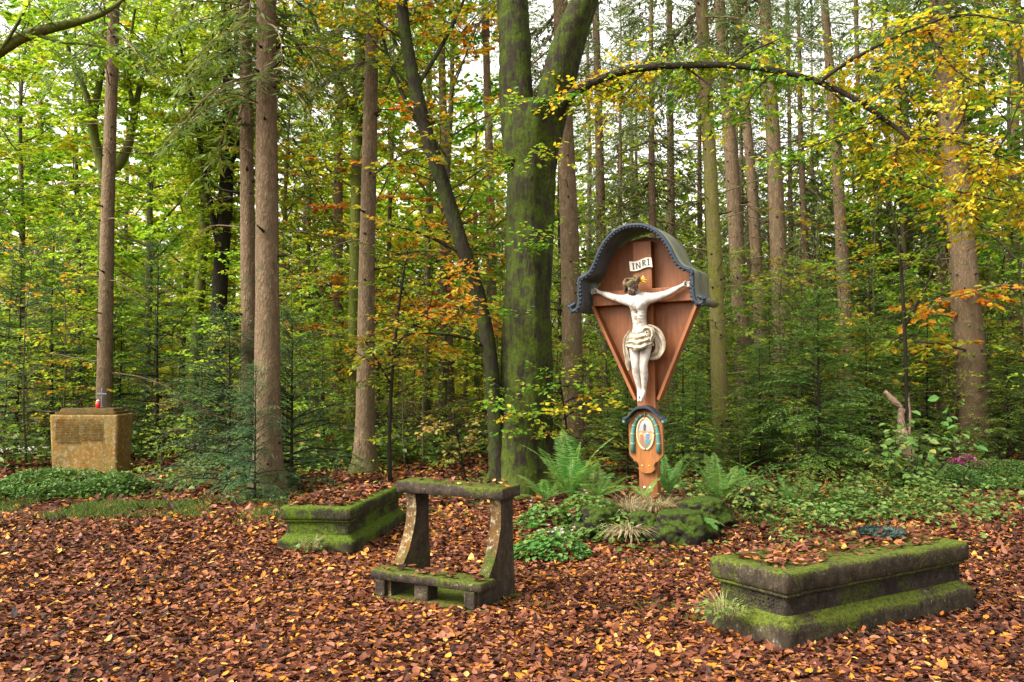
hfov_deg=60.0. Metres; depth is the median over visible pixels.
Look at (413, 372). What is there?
sapling
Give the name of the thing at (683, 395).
fir tree
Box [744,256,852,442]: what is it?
sapling
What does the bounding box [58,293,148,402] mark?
sapling
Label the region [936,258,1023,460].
sapling
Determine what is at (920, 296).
sapling
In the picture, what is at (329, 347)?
sapling
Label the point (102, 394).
metal cross
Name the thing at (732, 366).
fir tree
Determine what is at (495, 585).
stone kneeler
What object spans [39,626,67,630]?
fallen twig
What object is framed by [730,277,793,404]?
sapling
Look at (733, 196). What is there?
spruce tree
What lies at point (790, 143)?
spruce tree
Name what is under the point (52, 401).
fir tree
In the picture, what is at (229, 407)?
fir tree
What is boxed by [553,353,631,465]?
sapling
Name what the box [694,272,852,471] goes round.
sapling
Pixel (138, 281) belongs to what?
sapling
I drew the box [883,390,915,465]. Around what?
tree stump
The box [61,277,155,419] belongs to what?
sapling
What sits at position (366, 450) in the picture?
spruce tree
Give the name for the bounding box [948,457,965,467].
heather
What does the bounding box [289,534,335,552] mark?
dry plant
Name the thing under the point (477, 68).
sky
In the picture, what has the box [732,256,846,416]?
sapling
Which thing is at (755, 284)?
sapling
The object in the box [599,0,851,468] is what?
spruce tree
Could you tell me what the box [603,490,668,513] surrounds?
dry plant
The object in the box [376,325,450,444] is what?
sapling
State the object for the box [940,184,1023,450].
sapling
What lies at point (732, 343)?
sapling
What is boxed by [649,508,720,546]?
boulder
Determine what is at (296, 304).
sapling
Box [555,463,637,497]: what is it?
fern
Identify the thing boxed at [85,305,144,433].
sapling
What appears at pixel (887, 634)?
fallen twig
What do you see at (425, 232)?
spruce tree
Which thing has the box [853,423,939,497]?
broadleaf seedling
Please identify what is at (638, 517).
boulder
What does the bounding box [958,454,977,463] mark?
heather
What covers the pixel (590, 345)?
sapling
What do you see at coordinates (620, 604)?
fallen twig
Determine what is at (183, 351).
sapling
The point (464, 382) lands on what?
broadleaf tree
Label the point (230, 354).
sapling
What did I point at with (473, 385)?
sapling
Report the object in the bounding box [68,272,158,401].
sapling
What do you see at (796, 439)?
sapling
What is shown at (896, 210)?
broadleaf tree
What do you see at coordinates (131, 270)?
sapling
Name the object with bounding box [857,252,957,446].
sapling
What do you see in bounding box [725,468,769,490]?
fern
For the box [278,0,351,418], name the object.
spruce tree
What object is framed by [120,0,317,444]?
beech tree
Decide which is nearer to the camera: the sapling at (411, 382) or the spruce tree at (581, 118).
the sapling at (411, 382)
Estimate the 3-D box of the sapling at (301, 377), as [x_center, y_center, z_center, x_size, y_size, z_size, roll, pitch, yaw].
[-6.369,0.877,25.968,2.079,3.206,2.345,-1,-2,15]
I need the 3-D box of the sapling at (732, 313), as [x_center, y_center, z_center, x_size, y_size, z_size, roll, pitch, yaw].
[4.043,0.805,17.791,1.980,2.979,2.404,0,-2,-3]
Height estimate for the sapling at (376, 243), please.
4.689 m
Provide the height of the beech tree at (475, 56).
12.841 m
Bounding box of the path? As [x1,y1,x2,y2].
[1,432,315,452]
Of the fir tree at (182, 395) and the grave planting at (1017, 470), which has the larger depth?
the fir tree at (182, 395)
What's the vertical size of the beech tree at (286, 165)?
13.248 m
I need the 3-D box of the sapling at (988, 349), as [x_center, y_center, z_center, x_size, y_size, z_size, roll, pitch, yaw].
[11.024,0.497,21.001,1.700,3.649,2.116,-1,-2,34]
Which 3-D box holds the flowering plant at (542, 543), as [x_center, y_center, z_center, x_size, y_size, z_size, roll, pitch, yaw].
[0.342,1.728,7.673,0.768,0.269,0.591,0,-2,0]
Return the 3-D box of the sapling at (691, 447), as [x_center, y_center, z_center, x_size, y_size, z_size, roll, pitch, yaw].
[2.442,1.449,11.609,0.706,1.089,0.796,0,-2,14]
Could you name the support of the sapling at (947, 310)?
on the ground at (542, 525)
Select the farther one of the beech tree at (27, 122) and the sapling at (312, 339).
the beech tree at (27, 122)
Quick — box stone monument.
[50,407,132,474]
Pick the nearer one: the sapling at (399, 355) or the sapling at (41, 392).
the sapling at (41, 392)
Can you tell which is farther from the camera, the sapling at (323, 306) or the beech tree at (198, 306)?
the beech tree at (198, 306)
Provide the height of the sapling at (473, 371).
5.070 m
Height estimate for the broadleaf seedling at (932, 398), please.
1.299 m
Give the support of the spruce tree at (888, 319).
on the ground at (542, 525)
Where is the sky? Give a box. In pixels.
[0,0,1023,371]
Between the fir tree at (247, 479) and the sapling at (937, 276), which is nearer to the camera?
the fir tree at (247, 479)
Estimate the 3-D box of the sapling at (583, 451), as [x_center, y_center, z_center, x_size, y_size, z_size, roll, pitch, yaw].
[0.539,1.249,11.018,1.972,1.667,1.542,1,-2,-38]
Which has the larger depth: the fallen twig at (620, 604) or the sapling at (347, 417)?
the sapling at (347, 417)
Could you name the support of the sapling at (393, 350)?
on the ground at (542, 525)
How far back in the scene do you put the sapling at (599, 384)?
18.13 m
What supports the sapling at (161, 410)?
on the ground at (542, 525)
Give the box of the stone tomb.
[277,483,405,555]
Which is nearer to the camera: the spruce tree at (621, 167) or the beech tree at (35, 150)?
the beech tree at (35, 150)
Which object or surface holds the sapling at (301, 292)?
on the ground at (542, 525)
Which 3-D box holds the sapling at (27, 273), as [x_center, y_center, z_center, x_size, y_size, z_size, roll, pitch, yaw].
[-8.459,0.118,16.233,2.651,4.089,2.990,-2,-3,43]
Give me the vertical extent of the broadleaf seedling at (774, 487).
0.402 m
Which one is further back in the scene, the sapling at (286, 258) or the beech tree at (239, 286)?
the beech tree at (239, 286)
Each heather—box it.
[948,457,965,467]
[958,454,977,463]
[969,460,985,468]
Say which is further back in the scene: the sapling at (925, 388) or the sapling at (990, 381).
the sapling at (925, 388)
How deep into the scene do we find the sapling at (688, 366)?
26.57 m
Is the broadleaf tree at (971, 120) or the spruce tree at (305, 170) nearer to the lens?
the broadleaf tree at (971, 120)
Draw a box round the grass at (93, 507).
[0,489,1023,643]
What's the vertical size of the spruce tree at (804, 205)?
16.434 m
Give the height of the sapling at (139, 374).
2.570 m
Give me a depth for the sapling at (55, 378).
20.48 m
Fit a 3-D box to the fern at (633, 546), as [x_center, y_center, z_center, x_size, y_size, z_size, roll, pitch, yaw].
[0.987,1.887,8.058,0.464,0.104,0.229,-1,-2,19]
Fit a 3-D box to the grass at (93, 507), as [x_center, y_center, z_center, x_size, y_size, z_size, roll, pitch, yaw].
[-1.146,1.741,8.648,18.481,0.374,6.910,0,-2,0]
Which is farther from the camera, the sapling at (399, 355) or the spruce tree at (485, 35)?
the sapling at (399, 355)
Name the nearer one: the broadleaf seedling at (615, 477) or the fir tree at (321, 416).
the broadleaf seedling at (615, 477)
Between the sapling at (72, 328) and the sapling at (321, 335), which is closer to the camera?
the sapling at (72, 328)
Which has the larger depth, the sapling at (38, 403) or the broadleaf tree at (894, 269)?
the broadleaf tree at (894, 269)
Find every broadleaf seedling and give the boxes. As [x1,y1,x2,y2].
[585,468,631,487]
[720,476,773,510]
[748,469,800,496]
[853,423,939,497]
[891,395,994,488]
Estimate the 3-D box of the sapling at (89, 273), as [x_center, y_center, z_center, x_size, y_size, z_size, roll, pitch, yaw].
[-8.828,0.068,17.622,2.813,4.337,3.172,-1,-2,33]
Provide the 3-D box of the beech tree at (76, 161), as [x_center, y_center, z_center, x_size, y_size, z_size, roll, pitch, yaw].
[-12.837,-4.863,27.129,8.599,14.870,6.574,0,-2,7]
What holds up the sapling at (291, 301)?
on the ground at (542, 525)
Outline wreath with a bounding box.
[855,524,907,540]
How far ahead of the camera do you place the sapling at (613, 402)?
16.99 m
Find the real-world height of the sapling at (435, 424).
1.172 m
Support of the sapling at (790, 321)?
on the ground at (542, 525)
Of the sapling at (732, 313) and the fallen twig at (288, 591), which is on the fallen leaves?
the fallen twig at (288, 591)
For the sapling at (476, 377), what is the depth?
25.55 m
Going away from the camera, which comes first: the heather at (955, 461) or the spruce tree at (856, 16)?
the heather at (955, 461)
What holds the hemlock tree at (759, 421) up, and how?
on the ground at (542, 525)
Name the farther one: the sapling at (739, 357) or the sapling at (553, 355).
the sapling at (553, 355)
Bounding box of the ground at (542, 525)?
[0,375,1023,681]
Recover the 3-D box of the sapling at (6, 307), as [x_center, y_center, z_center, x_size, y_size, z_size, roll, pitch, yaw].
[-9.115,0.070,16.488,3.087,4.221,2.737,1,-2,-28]
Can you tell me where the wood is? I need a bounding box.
[0,89,1023,401]
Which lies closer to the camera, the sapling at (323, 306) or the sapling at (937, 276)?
the sapling at (323, 306)
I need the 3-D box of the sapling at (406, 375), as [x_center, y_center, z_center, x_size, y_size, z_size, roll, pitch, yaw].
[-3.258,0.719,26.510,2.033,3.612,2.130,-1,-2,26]
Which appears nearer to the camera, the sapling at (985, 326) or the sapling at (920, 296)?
the sapling at (920, 296)
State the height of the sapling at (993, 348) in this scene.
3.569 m
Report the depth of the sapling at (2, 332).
25.85 m
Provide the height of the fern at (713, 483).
0.504 m
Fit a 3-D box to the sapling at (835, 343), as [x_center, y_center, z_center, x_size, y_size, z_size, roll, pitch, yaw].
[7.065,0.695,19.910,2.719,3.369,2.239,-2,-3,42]
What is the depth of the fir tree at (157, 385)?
16.41 m
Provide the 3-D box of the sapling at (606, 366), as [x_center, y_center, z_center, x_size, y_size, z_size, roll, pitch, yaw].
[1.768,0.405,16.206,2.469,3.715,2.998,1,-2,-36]
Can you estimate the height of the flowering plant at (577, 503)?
0.269 m
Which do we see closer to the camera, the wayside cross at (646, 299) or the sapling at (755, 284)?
the wayside cross at (646, 299)
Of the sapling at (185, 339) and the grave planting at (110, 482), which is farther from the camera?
the sapling at (185, 339)
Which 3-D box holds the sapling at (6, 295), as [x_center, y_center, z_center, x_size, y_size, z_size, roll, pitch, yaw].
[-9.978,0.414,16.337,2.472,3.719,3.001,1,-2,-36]
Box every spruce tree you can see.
[0,0,55,396]
[2,0,203,423]
[15,2,70,397]
[97,0,368,497]
[120,0,183,412]
[150,0,389,483]
[277,0,483,474]
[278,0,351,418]
[279,0,408,436]
[280,3,327,401]
[377,11,409,401]
[394,0,484,435]
[395,0,449,417]
[435,0,558,420]
[466,0,656,462]
[466,2,578,288]
[545,0,647,423]
[552,20,618,408]
[558,0,696,413]
[573,26,618,351]
[579,0,726,404]
[582,27,685,407]
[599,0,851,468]
[607,0,662,394]
[619,0,729,421]
[645,0,752,417]
[645,0,809,441]
[692,0,832,417]
[694,1,796,380]
[696,0,870,446]
[702,34,768,402]
[705,0,834,397]
[709,0,789,391]
[724,0,888,411]
[751,0,823,349]
[759,0,918,427]
[766,4,841,399]
[787,26,901,405]
[810,0,890,403]
[815,0,929,415]
[848,0,1020,418]
[852,0,919,411]
[853,0,935,409]
[862,0,1014,451]
[862,0,1023,459]
[862,5,948,407]
[949,1,1008,415]
[959,0,1023,409]
[980,38,1023,380]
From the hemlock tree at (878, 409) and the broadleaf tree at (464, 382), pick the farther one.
the broadleaf tree at (464, 382)
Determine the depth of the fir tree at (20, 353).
16.54 m
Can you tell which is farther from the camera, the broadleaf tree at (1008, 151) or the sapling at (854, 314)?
the broadleaf tree at (1008, 151)
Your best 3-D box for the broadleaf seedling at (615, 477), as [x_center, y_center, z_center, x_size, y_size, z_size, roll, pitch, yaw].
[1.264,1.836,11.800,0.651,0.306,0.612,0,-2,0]
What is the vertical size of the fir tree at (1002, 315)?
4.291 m
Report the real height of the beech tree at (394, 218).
14.799 m
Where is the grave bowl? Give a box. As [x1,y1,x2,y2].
[945,468,987,481]
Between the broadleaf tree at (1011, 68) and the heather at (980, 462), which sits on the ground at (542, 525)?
the broadleaf tree at (1011, 68)
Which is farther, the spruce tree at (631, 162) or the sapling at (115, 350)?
the spruce tree at (631, 162)
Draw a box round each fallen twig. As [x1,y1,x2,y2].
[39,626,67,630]
[180,562,205,569]
[263,610,305,618]
[284,580,339,593]
[578,623,606,635]
[604,599,647,607]
[857,624,920,637]
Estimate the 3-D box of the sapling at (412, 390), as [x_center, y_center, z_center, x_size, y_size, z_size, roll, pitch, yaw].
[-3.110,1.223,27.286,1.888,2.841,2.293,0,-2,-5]
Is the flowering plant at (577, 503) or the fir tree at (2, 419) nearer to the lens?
the flowering plant at (577, 503)
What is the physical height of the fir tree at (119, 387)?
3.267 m
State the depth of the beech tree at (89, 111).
17.21 m
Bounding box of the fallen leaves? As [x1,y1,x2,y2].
[0,423,1023,681]
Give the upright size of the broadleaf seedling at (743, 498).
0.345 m
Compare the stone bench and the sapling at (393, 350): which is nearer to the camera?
the stone bench
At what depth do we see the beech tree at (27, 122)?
34.12 m
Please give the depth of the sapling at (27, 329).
14.60 m
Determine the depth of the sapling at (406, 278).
22.59 m
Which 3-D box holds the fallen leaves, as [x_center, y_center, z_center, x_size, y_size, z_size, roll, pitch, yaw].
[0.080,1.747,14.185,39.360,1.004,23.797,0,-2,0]
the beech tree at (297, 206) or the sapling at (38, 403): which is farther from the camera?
the beech tree at (297, 206)
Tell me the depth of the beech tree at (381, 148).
18.49 m
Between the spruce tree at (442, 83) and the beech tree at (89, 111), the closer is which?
the beech tree at (89, 111)
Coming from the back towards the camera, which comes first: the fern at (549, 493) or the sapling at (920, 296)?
the sapling at (920, 296)
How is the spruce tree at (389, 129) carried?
on the ground at (542, 525)
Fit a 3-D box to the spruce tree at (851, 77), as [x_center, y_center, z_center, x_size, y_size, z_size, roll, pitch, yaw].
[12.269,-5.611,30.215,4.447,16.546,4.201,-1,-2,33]
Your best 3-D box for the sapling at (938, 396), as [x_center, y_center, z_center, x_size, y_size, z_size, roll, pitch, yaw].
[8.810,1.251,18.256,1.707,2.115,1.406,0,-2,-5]
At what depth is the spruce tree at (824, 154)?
29.10 m
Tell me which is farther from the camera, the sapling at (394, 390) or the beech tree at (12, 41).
the sapling at (394, 390)
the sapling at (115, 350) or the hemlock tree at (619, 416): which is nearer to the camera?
the hemlock tree at (619, 416)
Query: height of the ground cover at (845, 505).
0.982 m
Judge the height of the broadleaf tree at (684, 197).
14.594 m
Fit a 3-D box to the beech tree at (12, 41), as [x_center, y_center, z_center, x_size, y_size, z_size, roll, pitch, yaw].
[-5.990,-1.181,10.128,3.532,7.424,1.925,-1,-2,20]
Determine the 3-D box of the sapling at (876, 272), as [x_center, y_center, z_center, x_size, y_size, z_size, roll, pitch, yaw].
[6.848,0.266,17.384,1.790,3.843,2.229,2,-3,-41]
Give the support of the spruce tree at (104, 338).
on the ground at (542, 525)
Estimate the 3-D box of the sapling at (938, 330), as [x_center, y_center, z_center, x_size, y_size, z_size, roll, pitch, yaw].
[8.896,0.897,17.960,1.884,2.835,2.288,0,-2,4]
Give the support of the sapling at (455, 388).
on the ground at (542, 525)
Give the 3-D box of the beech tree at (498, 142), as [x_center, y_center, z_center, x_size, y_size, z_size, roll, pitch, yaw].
[-1.573,-3.406,30.273,7.246,12.172,6.218,1,-2,-18]
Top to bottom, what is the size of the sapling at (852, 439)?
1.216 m
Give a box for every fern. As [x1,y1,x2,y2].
[513,515,545,529]
[517,474,565,500]
[525,430,613,498]
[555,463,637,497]
[604,545,644,549]
[628,477,660,498]
[660,453,693,492]
[693,453,767,498]
[703,517,722,529]
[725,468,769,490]
[777,477,811,503]
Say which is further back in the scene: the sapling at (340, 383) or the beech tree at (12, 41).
the sapling at (340, 383)
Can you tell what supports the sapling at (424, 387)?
on the ground at (542, 525)
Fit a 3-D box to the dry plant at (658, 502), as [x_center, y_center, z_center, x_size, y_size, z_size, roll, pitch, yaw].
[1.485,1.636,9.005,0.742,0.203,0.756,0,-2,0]
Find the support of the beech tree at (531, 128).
on the ground at (542, 525)
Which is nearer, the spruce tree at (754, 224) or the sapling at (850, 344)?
the sapling at (850, 344)
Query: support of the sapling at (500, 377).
on the ground at (542, 525)
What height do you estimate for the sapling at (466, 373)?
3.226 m
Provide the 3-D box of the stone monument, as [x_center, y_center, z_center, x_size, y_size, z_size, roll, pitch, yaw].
[-6.565,1.571,13.879,1.038,1.051,0.630,0,-2,-2]
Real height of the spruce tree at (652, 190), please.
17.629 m
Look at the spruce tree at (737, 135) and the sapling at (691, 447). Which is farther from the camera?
the spruce tree at (737, 135)
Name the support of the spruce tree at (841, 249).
on the ground at (542, 525)
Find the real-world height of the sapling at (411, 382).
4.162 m
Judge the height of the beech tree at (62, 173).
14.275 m
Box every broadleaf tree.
[402,117,556,406]
[457,95,615,405]
[552,121,728,414]
[655,68,768,408]
[686,155,856,358]
[754,70,931,382]
[793,0,1021,416]
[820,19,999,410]
[835,22,1023,415]
[849,0,1023,374]
[889,0,1023,409]
[903,0,1023,361]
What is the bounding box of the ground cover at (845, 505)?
[0,401,1023,550]
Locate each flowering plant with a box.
[514,524,593,561]
[517,500,571,526]
[549,489,628,520]
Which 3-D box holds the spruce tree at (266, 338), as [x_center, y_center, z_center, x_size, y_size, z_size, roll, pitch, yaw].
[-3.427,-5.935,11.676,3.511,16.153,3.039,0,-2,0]
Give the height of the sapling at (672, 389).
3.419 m
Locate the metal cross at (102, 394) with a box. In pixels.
[97,388,106,407]
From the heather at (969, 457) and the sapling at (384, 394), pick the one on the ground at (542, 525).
the sapling at (384, 394)
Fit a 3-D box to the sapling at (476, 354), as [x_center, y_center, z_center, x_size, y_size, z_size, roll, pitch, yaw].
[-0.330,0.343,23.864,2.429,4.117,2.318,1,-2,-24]
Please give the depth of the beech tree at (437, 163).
10.98 m
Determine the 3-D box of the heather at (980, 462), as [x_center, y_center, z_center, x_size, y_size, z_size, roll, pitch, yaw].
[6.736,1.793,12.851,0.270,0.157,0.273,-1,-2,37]
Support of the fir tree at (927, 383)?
on the ground at (542, 525)
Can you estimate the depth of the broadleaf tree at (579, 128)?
33.83 m
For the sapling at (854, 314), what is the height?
4.646 m
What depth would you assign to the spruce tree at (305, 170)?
40.96 m
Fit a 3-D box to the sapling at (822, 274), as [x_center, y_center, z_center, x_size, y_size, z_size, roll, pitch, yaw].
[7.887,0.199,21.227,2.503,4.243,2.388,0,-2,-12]
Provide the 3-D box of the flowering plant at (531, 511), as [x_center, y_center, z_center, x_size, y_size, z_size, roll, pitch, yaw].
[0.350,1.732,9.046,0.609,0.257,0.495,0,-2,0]
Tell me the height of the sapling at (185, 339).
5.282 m
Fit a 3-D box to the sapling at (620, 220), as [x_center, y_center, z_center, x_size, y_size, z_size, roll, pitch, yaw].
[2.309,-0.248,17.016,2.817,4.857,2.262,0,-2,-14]
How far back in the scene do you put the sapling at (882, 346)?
23.53 m
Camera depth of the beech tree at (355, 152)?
16.95 m
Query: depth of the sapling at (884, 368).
17.20 m
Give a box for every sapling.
[0,215,113,462]
[0,235,79,452]
[0,239,128,435]
[0,271,48,454]
[0,282,36,403]
[0,284,70,414]
[0,285,44,431]
[0,338,62,459]
[0,338,79,465]
[7,241,152,432]
[11,257,125,421]
[14,278,139,450]
[15,284,68,401]
[18,340,75,434]
[27,193,170,407]
[28,294,184,451]
[42,313,181,453]
[46,316,149,438]
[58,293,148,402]
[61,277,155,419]
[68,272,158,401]
[70,263,177,407]
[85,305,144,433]
[113,258,206,432]
[114,330,170,443]
[117,274,207,420]
[133,390,188,472]
[137,320,241,463]
[150,287,301,471]
[164,250,237,416]
[180,301,241,418]
[181,228,347,472]
[190,247,337,467]
[201,288,241,417]
[202,232,350,463]
[205,251,241,399]
[219,189,348,435]
[219,278,356,456]
[226,257,344,456]
[279,283,346,419]
[280,317,318,419]
[281,254,379,458]
[281,331,355,470]
[283,329,381,459]
[284,333,324,417]
[293,219,411,418]
[294,276,348,418]
[301,328,385,449]
[330,241,462,481]
[345,321,430,420]
[346,225,485,466]
[346,331,470,472]
[348,282,468,451]
[355,313,463,458]
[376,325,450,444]
[377,267,427,430]
[379,266,434,397]
[380,285,463,426]
[381,324,437,417]
[384,339,436,419]
[385,316,469,432]
[386,312,433,418]
[399,339,465,421]
[415,411,505,480]
[420,344,486,435]
[421,280,500,418]
[425,295,503,450]
[435,205,561,412]
[440,277,504,414]
[442,183,599,423]
[455,332,483,422]
[456,263,503,398]
[456,338,484,411]
[456,349,500,426]
[459,241,504,408]
[459,305,560,438]
[459,330,501,409]
[461,285,503,413]
[463,306,558,443]
[476,275,631,456]
[480,290,561,425]
[484,254,616,453]
[484,375,629,464]
[552,265,699,456]
[552,317,614,423]
[553,314,620,443]
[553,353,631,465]
[556,230,659,438]
[557,338,629,448]
[559,196,693,420]
[559,263,746,463]
[584,348,631,454]
[585,333,672,448]
[600,298,766,462]
[603,362,671,408]
[619,345,694,420]
[658,332,709,425]
[659,220,783,422]
[660,316,709,405]
[663,256,775,457]
[665,323,774,457]
[668,268,755,431]
[671,411,725,489]
[673,307,764,446]
[675,246,781,418]
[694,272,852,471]
[697,247,772,399]
[700,285,763,414]
[707,269,772,409]
[711,405,770,477]
[724,259,900,469]
[729,186,922,457]
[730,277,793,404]
[730,351,773,432]
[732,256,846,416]
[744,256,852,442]
[762,249,861,458]
[764,296,882,443]
[766,293,851,415]
[774,397,822,491]
[781,315,895,464]
[794,182,954,441]
[808,264,875,411]
[821,259,929,423]
[821,401,884,486]
[847,211,952,429]
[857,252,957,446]
[858,315,913,415]
[860,351,942,453]
[861,339,919,424]
[899,363,949,433]
[901,352,952,445]
[909,318,1011,445]
[910,267,997,413]
[916,257,952,415]
[921,369,992,460]
[923,314,1022,457]
[934,331,1023,453]
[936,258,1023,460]
[937,293,1023,433]
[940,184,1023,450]
[942,171,1023,419]
[945,288,1018,418]
[988,311,1022,407]
[991,296,1023,431]
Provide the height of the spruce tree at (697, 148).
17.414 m
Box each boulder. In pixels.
[570,505,624,538]
[623,510,655,541]
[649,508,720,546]
[677,495,735,527]
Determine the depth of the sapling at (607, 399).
17.03 m
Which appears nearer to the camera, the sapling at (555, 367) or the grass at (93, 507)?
the grass at (93, 507)
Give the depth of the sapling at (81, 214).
18.74 m
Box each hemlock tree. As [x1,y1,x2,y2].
[582,364,680,475]
[661,374,748,476]
[701,341,832,473]
[723,287,901,489]
[731,283,890,447]
[802,323,937,474]
[835,272,1002,442]
[945,340,1023,458]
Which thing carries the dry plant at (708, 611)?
on the ground at (542, 525)
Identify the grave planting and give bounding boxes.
[0,466,160,500]
[910,457,1023,489]
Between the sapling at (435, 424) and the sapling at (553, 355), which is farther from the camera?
the sapling at (553, 355)
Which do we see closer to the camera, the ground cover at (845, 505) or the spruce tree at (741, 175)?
the ground cover at (845, 505)
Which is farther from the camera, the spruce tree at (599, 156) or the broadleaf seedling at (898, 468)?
the spruce tree at (599, 156)
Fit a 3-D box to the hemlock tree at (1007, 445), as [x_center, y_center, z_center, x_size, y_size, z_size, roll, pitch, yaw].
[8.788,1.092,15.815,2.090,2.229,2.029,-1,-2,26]
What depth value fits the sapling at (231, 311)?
23.93 m
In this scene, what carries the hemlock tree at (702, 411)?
on the ground at (542, 525)
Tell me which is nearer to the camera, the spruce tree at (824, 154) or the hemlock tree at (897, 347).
the hemlock tree at (897, 347)
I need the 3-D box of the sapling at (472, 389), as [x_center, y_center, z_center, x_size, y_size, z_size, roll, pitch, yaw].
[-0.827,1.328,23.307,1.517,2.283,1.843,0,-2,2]
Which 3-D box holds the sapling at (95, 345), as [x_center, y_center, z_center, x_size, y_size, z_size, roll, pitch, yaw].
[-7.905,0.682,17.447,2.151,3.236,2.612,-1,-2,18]
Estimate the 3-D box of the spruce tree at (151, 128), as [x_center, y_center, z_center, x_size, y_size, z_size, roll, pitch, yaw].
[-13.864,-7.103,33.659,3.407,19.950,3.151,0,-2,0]
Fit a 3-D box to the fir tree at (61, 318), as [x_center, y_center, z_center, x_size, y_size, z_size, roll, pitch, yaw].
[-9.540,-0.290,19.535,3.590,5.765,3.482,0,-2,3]
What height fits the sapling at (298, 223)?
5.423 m
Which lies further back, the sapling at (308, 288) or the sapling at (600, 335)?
the sapling at (600, 335)
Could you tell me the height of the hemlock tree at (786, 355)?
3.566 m
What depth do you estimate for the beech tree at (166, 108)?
36.19 m
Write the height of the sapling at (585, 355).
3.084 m
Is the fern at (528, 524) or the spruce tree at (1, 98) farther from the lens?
the spruce tree at (1, 98)
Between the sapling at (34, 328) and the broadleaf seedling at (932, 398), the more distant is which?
the sapling at (34, 328)
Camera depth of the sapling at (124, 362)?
16.35 m
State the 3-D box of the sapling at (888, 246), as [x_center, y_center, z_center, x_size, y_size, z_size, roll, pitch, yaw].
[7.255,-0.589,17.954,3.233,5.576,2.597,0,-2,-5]
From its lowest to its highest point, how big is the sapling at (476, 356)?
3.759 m
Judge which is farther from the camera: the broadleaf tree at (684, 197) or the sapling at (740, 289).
the broadleaf tree at (684, 197)
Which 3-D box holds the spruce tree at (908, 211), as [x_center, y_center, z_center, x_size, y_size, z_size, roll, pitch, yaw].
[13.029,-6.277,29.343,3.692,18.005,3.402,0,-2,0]
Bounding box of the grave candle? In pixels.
[96,400,100,407]
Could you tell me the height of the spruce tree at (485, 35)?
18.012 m
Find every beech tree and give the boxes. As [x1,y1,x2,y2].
[0,0,95,365]
[0,0,141,153]
[0,0,169,429]
[0,0,213,407]
[0,0,280,432]
[0,39,165,409]
[1,118,132,401]
[9,0,347,416]
[16,0,195,398]
[27,0,210,403]
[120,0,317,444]
[122,22,255,442]
[169,163,295,404]
[182,0,384,415]
[214,0,500,433]
[230,101,401,416]
[230,102,345,350]
[233,0,597,441]
[233,9,501,421]
[253,0,469,446]
[279,0,505,429]
[280,69,480,365]
[332,0,517,481]
[376,72,579,416]
[473,0,1023,499]
[802,0,1023,374]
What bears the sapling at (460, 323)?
on the ground at (542, 525)
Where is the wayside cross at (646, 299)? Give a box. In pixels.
[568,223,718,500]
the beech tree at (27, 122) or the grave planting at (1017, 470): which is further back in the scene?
the beech tree at (27, 122)
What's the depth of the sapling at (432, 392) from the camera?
27.84 m
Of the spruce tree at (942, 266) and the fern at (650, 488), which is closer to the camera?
the fern at (650, 488)
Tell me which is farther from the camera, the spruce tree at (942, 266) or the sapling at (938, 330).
the spruce tree at (942, 266)
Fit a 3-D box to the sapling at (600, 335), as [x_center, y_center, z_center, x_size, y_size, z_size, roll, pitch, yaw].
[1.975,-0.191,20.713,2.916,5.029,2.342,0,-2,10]
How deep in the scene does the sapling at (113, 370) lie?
17.25 m
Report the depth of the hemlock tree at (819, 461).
12.83 m
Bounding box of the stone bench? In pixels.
[706,532,974,650]
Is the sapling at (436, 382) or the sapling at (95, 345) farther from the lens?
the sapling at (436, 382)
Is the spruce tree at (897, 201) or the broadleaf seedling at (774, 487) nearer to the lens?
the broadleaf seedling at (774, 487)
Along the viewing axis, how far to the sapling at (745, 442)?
12.87 m
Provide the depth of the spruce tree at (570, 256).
15.43 m
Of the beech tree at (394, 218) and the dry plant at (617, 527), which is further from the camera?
the beech tree at (394, 218)
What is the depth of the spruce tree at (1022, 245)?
31.39 m
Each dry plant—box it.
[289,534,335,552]
[595,521,661,546]
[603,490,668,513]
[629,492,677,511]
[688,588,762,622]
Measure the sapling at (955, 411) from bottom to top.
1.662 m
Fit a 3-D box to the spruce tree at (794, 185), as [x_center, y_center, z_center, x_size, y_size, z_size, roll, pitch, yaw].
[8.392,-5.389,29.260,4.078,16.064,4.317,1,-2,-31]
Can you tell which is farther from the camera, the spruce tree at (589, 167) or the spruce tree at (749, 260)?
the spruce tree at (589, 167)
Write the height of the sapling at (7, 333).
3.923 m
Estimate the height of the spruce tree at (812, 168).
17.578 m
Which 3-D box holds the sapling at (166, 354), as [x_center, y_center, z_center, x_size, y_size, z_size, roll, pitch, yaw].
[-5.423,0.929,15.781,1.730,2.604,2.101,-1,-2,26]
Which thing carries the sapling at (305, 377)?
on the ground at (542, 525)
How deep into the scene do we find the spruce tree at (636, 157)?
36.28 m
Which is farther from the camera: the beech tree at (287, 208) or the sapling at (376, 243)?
the beech tree at (287, 208)
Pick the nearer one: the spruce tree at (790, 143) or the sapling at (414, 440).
the sapling at (414, 440)
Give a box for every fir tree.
[0,192,48,439]
[0,225,133,457]
[0,242,86,458]
[0,378,47,468]
[3,199,151,442]
[76,296,168,447]
[88,240,222,459]
[154,312,241,468]
[293,343,345,447]
[660,326,732,473]
[665,273,764,463]
[692,238,771,439]
[734,290,814,466]
[823,262,930,463]
[879,282,956,454]
[983,258,1023,444]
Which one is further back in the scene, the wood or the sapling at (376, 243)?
the wood
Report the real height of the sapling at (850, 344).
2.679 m
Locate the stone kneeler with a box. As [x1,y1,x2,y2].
[371,478,524,614]
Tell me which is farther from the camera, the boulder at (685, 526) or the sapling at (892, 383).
the sapling at (892, 383)

